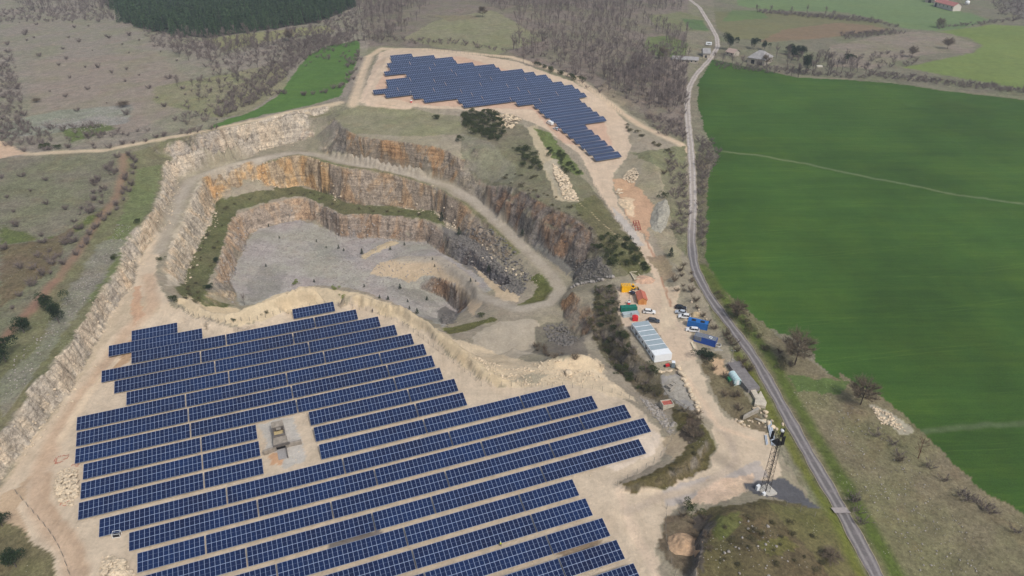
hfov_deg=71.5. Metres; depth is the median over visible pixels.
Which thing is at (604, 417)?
solar table
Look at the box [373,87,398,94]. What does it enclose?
solar table
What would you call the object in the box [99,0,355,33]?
conifer forest
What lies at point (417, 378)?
solar table
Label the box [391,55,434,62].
solar table
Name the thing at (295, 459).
rubble field
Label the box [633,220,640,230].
red steel frame
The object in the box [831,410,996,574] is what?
rubble field
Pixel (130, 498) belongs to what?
solar table
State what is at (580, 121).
solar table
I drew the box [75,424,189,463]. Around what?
solar table
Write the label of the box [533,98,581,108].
solar table
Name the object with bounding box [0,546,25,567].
pine tree
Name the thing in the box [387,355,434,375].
solar table
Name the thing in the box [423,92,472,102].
solar table
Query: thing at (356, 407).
solar table
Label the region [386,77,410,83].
solar table
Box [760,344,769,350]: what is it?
scrub bush
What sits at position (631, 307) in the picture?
green container
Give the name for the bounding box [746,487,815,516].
wire fence
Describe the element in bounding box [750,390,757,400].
concrete slab
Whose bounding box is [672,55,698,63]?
farm barn
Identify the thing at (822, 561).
scrub bush
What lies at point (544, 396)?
solar table
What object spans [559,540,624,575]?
solar table
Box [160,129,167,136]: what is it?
bare shrub
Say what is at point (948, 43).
oak tree
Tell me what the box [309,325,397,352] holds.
solar table
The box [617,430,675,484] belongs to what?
wire fence
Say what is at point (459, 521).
solar table
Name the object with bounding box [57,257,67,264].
bare shrub
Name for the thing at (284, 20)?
forest conifer
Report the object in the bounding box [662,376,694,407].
concrete apron
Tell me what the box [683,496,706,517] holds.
evergreen bush
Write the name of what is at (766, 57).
oak tree
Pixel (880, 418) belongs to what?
rubble field
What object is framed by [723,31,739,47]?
pine tree
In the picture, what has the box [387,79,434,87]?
solar table
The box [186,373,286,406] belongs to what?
solar table
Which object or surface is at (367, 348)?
solar table
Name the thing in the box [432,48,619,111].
wire fence
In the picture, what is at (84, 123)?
rubble field
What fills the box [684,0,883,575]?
road
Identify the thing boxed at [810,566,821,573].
scrub bush
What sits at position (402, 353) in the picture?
solar table
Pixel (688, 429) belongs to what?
brown shrub
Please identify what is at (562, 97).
solar table
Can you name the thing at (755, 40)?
pine tree
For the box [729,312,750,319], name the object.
scrub bush
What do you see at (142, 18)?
forest conifer
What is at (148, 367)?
solar table
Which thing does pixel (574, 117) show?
solar table
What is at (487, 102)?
solar table
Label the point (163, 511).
solar table
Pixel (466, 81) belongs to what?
solar table
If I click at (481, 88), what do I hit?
solar table
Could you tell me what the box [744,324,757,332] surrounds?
scrub bush
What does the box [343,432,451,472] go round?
solar table
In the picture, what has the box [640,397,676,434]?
stone bank
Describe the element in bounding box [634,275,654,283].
heap
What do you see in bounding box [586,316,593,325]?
scrub bush
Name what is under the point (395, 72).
solar table
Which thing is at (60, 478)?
rubble pile
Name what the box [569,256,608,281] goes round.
rubble field
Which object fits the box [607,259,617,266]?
evergreen bush
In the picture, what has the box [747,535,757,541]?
scrub bush
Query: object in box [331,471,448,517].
solar table
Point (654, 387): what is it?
scrub bush
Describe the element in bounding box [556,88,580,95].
solar table
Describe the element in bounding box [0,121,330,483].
scree
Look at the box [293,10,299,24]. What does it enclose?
forest conifer
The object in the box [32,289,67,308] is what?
pine tree
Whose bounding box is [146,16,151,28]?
forest conifer
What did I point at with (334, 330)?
solar table
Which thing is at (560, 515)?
solar table
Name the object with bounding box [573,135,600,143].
solar table
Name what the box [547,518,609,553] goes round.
solar table
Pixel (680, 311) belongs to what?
parked car
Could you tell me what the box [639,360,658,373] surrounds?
evergreen bush
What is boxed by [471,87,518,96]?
solar table
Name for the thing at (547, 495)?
solar table
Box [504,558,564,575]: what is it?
solar table
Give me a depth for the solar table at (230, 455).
199.24 m
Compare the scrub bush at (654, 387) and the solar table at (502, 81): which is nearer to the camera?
the scrub bush at (654, 387)
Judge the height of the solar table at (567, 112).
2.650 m
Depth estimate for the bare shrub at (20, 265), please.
271.76 m
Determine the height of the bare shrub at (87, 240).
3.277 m
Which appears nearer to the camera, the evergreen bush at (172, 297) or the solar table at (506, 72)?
the evergreen bush at (172, 297)
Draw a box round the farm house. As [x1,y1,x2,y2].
[725,48,739,56]
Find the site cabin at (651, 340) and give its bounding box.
[631,321,671,362]
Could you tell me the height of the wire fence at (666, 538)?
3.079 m
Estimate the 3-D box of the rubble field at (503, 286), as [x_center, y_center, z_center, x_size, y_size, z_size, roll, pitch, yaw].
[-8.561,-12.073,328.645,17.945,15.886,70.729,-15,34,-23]
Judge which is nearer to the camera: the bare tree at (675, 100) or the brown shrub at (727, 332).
the brown shrub at (727, 332)
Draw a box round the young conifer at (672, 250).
[667,247,673,256]
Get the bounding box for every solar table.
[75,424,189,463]
[76,394,184,430]
[76,409,187,445]
[78,473,203,519]
[80,455,201,498]
[83,438,200,479]
[99,488,226,536]
[101,352,200,382]
[108,328,202,356]
[114,361,214,392]
[126,371,228,404]
[129,500,257,550]
[131,335,225,363]
[132,323,177,340]
[137,536,204,572]
[145,548,246,575]
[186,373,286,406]
[189,386,291,420]
[191,400,297,436]
[201,333,293,361]
[201,425,256,450]
[203,441,259,468]
[204,458,263,487]
[206,502,332,553]
[215,342,309,371]
[226,318,314,344]
[227,458,344,503]
[229,352,324,382]
[235,564,276,575]
[247,513,374,566]
[258,470,376,515]
[277,528,406,575]
[287,353,381,383]
[292,302,334,318]
[292,365,388,397]
[293,316,380,342]
[297,378,395,411]
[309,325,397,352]
[309,390,409,424]
[314,309,357,326]
[314,404,417,441]
[319,420,425,458]
[324,334,413,362]
[324,550,415,575]
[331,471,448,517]
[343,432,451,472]
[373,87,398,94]
[373,497,434,529]
[375,442,484,484]
[380,344,426,363]
[384,67,430,75]
[385,88,434,97]
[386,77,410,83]
[387,61,409,66]
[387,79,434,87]
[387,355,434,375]
[389,62,434,70]
[390,54,412,58]
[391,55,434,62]
[394,368,442,389]
[397,82,445,91]
[404,495,523,544]
[405,69,451,76]
[408,379,458,401]
[409,57,453,64]
[410,72,456,80]
[412,89,461,98]
[412,515,536,568]
[415,392,466,416]
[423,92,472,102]
[424,396,523,432]
[425,536,551,575]
[430,62,474,70]
[432,467,544,512]
[433,82,480,91]
[434,60,456,65]
[434,74,480,82]
[445,77,491,85]
[445,444,553,486]
[449,407,550,444]
[451,64,495,71]
[455,67,500,75]
[458,96,482,102]
[460,83,507,92]
[462,97,511,107]
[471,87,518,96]
[479,69,524,76]
[480,77,525,85]
[481,417,583,455]
[482,90,529,99]
[490,72,535,79]
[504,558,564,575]
[506,78,551,87]
[510,91,557,100]
[515,98,540,105]
[518,81,563,90]
[519,479,578,510]
[520,385,569,407]
[525,74,547,80]
[528,85,574,93]
[531,498,592,531]
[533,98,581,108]
[539,93,586,102]
[539,102,586,112]
[540,439,645,481]
[543,107,592,117]
[547,396,597,419]
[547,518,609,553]
[550,111,599,122]
[550,418,650,457]
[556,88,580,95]
[556,116,606,127]
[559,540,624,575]
[561,124,588,132]
[567,130,594,137]
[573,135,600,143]
[579,405,631,429]
[580,140,607,148]
[586,146,614,154]
[592,151,621,160]
[596,563,638,575]
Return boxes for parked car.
[643,308,655,314]
[647,317,659,323]
[675,304,686,309]
[675,309,686,313]
[678,313,689,318]
[686,326,699,331]
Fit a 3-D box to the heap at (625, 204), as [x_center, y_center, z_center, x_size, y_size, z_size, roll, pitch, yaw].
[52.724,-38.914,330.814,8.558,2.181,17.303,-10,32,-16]
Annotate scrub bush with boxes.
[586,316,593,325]
[599,306,608,314]
[603,315,616,321]
[641,383,651,392]
[651,383,662,390]
[655,389,662,396]
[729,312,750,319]
[737,317,751,325]
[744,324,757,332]
[744,513,755,520]
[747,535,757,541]
[756,529,773,537]
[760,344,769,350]
[775,359,787,370]
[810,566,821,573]
[817,559,825,565]
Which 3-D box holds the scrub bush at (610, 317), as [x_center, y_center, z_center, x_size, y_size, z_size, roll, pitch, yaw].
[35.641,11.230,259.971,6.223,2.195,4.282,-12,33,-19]
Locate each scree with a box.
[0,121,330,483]
[167,157,523,283]
[223,199,509,303]
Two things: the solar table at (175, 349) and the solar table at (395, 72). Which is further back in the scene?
the solar table at (395, 72)
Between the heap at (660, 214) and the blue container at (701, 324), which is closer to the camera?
the blue container at (701, 324)
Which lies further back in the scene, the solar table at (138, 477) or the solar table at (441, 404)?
the solar table at (441, 404)
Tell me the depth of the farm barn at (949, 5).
723.51 m
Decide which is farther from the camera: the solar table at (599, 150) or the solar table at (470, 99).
the solar table at (470, 99)
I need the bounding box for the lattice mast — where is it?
[755,426,785,495]
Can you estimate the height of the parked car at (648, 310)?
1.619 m
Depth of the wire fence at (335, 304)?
257.11 m
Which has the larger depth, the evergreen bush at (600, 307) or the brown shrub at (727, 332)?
the evergreen bush at (600, 307)
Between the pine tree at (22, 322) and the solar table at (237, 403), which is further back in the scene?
the pine tree at (22, 322)
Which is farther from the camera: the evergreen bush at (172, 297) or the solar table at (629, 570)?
the evergreen bush at (172, 297)
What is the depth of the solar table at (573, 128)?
396.21 m
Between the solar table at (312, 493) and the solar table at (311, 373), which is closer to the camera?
the solar table at (312, 493)
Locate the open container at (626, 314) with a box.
[622,310,638,317]
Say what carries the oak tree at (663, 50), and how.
on the ground
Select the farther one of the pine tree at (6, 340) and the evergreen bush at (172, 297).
the evergreen bush at (172, 297)
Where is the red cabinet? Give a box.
[632,315,637,320]
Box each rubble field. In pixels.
[3,225,130,402]
[31,115,122,131]
[73,319,650,570]
[235,228,458,303]
[441,312,456,326]
[449,224,531,293]
[465,352,603,384]
[543,322,577,345]
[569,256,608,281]
[718,520,788,575]
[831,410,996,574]
[872,407,905,431]
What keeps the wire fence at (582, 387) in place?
on the ground
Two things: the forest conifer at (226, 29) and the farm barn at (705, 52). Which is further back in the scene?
the forest conifer at (226, 29)
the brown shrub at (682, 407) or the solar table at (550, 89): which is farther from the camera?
the solar table at (550, 89)
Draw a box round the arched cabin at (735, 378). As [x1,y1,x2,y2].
[726,371,740,385]
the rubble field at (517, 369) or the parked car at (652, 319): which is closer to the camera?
the rubble field at (517, 369)
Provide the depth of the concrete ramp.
229.48 m
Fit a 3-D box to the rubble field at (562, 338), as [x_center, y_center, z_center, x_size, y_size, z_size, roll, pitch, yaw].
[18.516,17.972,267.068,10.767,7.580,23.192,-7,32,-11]
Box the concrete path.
[713,347,735,364]
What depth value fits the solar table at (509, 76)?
459.16 m
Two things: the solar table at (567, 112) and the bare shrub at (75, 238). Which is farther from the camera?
the solar table at (567, 112)
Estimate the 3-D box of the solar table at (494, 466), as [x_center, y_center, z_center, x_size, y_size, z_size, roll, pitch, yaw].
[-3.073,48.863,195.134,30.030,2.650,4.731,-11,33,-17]
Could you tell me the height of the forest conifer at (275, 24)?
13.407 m
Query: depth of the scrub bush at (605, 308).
265.38 m
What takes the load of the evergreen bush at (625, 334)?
on the ground
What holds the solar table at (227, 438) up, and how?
on the ground
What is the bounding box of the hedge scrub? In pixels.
[0,0,1023,533]
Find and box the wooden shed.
[635,289,647,304]
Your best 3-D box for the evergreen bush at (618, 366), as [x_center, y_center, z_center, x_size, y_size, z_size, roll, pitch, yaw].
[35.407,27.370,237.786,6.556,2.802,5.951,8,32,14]
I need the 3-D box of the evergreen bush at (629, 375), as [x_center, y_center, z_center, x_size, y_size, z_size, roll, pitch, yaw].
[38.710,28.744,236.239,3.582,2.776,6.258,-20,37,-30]
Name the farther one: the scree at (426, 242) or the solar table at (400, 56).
the solar table at (400, 56)
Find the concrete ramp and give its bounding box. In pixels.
[727,361,759,392]
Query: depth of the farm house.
545.11 m
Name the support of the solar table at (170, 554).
on the ground
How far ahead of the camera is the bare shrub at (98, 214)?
307.12 m
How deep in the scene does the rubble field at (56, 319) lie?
240.83 m
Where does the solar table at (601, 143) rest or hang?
on the ground
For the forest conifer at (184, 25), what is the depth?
568.23 m
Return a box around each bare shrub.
[0,241,8,249]
[9,219,20,225]
[13,259,23,268]
[23,274,37,285]
[34,266,45,275]
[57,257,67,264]
[66,234,79,242]
[82,237,89,244]
[83,206,93,213]
[84,228,92,235]
[87,176,99,182]
[89,193,97,200]
[91,221,100,227]
[93,210,102,216]
[103,164,113,170]
[121,107,130,114]
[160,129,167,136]
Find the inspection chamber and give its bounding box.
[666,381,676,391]
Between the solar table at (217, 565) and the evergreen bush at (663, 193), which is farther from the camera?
the evergreen bush at (663, 193)
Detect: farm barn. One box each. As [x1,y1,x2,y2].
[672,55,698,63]
[701,48,710,57]
[747,50,773,65]
[934,0,961,10]
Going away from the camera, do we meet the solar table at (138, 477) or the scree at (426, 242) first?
the solar table at (138, 477)
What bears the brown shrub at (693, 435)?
on the ground
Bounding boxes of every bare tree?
[657,88,666,107]
[673,90,679,108]
[673,92,683,106]
[683,88,689,108]
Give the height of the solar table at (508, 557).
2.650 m
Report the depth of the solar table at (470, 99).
426.13 m
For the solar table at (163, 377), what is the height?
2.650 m
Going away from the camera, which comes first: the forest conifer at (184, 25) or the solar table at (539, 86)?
the solar table at (539, 86)
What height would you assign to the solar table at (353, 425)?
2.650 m
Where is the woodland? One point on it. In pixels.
(595, 59)
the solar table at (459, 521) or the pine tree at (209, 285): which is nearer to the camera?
the solar table at (459, 521)
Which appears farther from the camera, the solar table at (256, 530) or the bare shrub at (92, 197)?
the bare shrub at (92, 197)
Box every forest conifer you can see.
[115,8,121,20]
[127,10,131,22]
[133,14,137,27]
[139,12,146,28]
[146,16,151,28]
[150,14,157,31]
[182,18,188,37]
[188,22,193,35]
[201,22,206,36]
[210,20,216,35]
[225,18,231,34]
[248,17,253,31]
[272,13,278,29]
[282,10,287,25]
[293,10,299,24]
[299,12,303,23]
[306,8,311,21]
[325,6,329,19]
[327,2,332,16]
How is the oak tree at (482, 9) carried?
on the ground
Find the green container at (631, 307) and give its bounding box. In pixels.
[620,304,637,312]
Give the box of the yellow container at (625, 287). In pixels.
[620,283,631,292]
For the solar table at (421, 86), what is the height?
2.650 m
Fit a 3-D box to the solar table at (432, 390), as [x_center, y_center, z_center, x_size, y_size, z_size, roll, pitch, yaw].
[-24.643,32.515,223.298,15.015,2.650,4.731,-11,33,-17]
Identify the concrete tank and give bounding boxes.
[659,399,673,409]
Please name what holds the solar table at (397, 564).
on the ground
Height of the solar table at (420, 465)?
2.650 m
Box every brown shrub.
[680,404,689,411]
[683,424,692,433]
[686,419,697,428]
[687,409,697,417]
[690,430,701,438]
[691,530,699,538]
[704,544,714,551]
[722,327,731,336]
[728,336,740,345]
[735,353,748,362]
[735,402,744,411]
[740,362,755,370]
[894,455,904,461]
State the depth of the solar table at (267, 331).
252.65 m
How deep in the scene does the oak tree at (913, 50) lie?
553.77 m
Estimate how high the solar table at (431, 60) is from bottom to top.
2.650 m
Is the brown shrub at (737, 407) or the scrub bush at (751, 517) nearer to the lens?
the scrub bush at (751, 517)
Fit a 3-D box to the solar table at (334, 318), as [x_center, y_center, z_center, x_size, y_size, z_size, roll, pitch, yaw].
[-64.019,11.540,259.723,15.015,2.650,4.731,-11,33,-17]
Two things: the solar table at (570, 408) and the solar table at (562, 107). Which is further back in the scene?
the solar table at (562, 107)
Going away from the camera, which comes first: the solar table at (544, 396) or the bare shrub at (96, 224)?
the solar table at (544, 396)
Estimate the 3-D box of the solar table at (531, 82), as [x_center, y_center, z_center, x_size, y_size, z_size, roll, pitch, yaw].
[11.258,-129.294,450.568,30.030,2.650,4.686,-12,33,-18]
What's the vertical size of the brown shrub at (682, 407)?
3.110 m
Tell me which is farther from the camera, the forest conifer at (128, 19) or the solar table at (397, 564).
the forest conifer at (128, 19)
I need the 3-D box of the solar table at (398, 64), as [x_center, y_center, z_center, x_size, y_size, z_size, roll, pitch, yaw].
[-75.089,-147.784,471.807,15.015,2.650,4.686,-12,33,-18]
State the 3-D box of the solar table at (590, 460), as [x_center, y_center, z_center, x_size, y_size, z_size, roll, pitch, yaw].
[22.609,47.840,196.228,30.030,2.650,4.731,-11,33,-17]
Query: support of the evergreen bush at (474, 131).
on the ground
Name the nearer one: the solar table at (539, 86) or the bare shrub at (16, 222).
the bare shrub at (16, 222)
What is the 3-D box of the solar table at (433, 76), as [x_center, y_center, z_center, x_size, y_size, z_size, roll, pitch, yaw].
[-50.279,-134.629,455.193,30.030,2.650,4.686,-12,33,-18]
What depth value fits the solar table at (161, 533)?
177.98 m
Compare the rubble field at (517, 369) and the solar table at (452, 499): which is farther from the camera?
the rubble field at (517, 369)
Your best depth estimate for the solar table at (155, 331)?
253.20 m
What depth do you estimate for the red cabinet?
257.27 m
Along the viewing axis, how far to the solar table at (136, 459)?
198.53 m
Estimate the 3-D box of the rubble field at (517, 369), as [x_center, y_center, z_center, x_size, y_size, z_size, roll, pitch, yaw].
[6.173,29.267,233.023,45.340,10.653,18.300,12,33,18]
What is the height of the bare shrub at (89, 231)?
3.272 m
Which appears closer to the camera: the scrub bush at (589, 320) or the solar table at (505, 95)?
the scrub bush at (589, 320)
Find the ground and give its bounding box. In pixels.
[0,0,1023,575]
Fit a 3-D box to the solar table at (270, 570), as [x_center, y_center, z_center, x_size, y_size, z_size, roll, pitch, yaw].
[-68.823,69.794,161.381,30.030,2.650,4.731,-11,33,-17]
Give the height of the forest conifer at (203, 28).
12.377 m
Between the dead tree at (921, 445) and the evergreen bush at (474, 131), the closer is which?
the dead tree at (921, 445)
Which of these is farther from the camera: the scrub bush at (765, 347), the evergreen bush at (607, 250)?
the evergreen bush at (607, 250)
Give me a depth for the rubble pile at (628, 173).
352.49 m
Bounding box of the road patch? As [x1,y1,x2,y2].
[832,507,850,512]
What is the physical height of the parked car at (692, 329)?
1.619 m
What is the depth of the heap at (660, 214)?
317.73 m
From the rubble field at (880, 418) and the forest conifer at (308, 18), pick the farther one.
the forest conifer at (308, 18)
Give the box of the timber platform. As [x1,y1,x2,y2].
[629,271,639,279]
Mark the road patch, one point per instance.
(840, 509)
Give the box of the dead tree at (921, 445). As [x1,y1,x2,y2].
[914,435,932,457]
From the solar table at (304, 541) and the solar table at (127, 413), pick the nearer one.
the solar table at (304, 541)
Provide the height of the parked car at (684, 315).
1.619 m
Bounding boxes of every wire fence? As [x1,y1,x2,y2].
[14,489,69,573]
[178,303,474,376]
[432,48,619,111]
[488,381,660,424]
[518,117,640,246]
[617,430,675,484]
[665,503,675,573]
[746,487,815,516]
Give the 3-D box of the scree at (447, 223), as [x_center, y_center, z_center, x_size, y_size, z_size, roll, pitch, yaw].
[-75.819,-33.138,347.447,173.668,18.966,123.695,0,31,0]
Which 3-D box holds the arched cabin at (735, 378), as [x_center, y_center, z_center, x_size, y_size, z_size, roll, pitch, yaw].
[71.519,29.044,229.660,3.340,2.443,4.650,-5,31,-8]
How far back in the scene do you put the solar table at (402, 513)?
180.46 m
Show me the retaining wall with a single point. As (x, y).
(751, 413)
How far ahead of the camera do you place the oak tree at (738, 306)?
254.69 m
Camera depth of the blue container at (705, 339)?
245.56 m
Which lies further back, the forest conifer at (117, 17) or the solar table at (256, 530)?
the forest conifer at (117, 17)
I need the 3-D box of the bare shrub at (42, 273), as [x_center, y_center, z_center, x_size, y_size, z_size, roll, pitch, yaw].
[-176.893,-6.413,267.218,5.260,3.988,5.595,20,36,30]
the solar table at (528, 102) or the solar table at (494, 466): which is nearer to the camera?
the solar table at (494, 466)
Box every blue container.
[687,317,708,330]
[694,332,717,346]
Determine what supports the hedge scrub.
on the ground
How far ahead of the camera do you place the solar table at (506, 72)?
462.98 m
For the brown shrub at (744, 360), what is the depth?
237.12 m
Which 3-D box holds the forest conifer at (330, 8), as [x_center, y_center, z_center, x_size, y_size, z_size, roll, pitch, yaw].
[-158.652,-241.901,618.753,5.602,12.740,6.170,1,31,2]
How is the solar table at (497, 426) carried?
on the ground
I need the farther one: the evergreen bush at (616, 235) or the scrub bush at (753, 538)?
the evergreen bush at (616, 235)
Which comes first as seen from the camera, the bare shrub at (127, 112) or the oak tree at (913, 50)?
the bare shrub at (127, 112)
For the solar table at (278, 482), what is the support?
on the ground
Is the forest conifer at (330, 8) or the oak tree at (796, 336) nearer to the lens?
the oak tree at (796, 336)
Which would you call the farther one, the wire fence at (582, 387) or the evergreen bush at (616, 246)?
the evergreen bush at (616, 246)
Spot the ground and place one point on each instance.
(870, 226)
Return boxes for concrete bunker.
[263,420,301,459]
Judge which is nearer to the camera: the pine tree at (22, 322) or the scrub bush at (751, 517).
the scrub bush at (751, 517)
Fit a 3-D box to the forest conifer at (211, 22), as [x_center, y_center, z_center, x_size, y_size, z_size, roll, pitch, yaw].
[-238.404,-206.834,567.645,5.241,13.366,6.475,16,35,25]
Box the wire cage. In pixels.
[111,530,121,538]
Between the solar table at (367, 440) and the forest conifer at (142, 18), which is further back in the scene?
the forest conifer at (142, 18)
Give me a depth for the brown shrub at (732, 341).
244.25 m
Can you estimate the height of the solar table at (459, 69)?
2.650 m
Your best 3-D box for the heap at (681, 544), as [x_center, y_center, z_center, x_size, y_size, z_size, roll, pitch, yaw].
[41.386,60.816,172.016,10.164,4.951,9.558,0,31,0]
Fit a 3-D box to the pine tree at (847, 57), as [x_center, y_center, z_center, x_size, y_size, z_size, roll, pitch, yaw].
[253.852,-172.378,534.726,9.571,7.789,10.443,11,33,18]
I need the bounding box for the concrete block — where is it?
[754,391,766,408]
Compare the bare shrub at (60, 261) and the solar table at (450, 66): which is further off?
the solar table at (450, 66)
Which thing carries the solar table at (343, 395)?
on the ground
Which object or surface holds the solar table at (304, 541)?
on the ground
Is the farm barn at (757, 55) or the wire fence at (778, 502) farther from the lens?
the farm barn at (757, 55)
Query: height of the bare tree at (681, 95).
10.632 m
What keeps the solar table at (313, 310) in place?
on the ground
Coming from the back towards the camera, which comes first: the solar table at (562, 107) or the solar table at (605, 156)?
the solar table at (562, 107)
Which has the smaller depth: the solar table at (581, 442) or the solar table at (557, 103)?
the solar table at (581, 442)
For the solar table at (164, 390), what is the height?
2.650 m
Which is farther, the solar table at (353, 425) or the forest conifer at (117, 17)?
the forest conifer at (117, 17)
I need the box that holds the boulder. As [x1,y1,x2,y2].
[565,369,571,375]
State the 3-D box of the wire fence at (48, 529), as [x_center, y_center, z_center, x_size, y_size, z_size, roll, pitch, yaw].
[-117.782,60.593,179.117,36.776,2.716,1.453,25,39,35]
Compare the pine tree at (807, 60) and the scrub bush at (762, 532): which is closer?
the scrub bush at (762, 532)
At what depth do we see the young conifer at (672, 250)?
291.82 m
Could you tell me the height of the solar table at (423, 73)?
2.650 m
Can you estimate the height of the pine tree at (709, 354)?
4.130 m
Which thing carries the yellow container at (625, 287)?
on the ground
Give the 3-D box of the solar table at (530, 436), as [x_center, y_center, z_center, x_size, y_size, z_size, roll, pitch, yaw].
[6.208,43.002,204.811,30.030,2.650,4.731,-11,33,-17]
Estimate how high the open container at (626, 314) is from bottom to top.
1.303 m
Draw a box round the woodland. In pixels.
[15,0,691,108]
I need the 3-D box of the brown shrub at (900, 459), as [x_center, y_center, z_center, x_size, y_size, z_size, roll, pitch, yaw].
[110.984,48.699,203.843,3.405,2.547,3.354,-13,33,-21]
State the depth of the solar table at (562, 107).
419.29 m
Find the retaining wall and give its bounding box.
[743,407,758,419]
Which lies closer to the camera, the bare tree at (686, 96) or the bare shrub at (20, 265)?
the bare shrub at (20, 265)
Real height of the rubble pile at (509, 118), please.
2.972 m
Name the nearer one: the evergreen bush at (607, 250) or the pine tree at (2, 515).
the pine tree at (2, 515)
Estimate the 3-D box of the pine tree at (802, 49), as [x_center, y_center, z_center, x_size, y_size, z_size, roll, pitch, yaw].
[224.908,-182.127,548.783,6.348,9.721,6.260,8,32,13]
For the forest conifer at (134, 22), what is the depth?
609.32 m
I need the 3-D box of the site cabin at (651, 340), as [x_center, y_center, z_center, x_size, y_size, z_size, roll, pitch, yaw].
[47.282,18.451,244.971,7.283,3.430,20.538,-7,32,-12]
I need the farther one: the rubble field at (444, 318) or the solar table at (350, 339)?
the rubble field at (444, 318)
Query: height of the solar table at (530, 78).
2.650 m
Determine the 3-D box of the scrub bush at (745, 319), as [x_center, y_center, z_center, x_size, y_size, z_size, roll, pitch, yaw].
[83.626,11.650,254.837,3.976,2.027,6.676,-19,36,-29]
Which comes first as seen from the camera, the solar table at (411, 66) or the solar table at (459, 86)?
the solar table at (459, 86)
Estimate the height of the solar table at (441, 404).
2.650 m
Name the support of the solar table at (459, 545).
on the ground
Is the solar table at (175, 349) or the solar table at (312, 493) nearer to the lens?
the solar table at (312, 493)
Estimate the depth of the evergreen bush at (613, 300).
267.54 m
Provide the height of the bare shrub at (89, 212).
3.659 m
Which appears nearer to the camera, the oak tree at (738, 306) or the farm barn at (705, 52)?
the oak tree at (738, 306)
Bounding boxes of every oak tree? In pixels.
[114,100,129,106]
[283,28,293,37]
[477,6,487,13]
[658,46,668,56]
[729,297,750,316]
[761,54,772,62]
[780,325,819,364]
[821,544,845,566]
[846,373,884,404]
[909,45,920,56]
[935,16,945,26]
[942,37,955,48]
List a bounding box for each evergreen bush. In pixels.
[167,295,177,302]
[469,128,482,133]
[594,304,608,314]
[603,247,614,254]
[605,297,620,305]
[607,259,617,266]
[608,243,619,251]
[610,234,623,239]
[610,363,627,373]
[621,330,628,337]
[622,369,633,379]
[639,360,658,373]
[656,190,668,199]
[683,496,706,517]
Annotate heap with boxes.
[618,198,632,209]
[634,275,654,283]
[650,199,669,232]
[668,533,702,556]
[690,311,699,316]
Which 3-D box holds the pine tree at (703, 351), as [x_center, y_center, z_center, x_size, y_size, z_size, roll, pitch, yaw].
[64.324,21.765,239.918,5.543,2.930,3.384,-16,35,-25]
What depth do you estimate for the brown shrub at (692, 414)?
211.84 m
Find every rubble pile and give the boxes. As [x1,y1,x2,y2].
[53,468,79,505]
[99,555,135,575]
[495,114,521,128]
[552,164,578,200]
[622,168,638,183]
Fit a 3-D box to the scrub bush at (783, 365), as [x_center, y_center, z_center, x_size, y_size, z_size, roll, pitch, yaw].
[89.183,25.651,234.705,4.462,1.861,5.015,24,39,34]
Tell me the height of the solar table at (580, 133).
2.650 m
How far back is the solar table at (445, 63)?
475.43 m
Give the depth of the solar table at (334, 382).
227.25 m
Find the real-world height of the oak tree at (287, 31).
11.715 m
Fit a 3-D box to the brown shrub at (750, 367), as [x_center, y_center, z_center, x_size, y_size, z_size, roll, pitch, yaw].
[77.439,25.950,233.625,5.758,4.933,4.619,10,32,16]
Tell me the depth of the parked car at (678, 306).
263.66 m
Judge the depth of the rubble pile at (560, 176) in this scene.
337.51 m
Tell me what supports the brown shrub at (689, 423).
on the ground
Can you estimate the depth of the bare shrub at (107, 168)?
348.12 m
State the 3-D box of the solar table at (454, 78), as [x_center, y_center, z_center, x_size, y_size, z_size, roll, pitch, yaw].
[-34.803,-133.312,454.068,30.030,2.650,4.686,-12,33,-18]
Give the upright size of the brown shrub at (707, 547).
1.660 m
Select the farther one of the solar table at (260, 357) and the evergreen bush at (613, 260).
the evergreen bush at (613, 260)
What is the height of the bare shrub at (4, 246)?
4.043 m
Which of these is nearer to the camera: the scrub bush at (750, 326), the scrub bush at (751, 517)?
the scrub bush at (751, 517)
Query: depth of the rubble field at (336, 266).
345.88 m
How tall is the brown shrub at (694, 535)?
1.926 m
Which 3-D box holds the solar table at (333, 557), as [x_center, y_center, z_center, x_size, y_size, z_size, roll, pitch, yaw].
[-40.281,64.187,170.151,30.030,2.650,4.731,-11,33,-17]
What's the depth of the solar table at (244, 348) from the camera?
243.95 m
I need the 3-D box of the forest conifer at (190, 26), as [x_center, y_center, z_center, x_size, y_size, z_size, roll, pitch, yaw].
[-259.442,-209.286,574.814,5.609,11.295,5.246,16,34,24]
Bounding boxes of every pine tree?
[0,334,18,362]
[0,511,11,526]
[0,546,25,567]
[8,316,29,332]
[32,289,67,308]
[44,302,64,322]
[202,283,212,289]
[690,348,717,362]
[697,347,709,355]
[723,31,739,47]
[751,37,760,49]
[762,40,771,47]
[799,45,807,53]
[802,54,812,70]
[844,54,856,62]
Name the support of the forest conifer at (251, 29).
on the ground
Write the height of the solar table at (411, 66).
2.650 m
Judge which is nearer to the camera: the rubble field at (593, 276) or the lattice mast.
the lattice mast

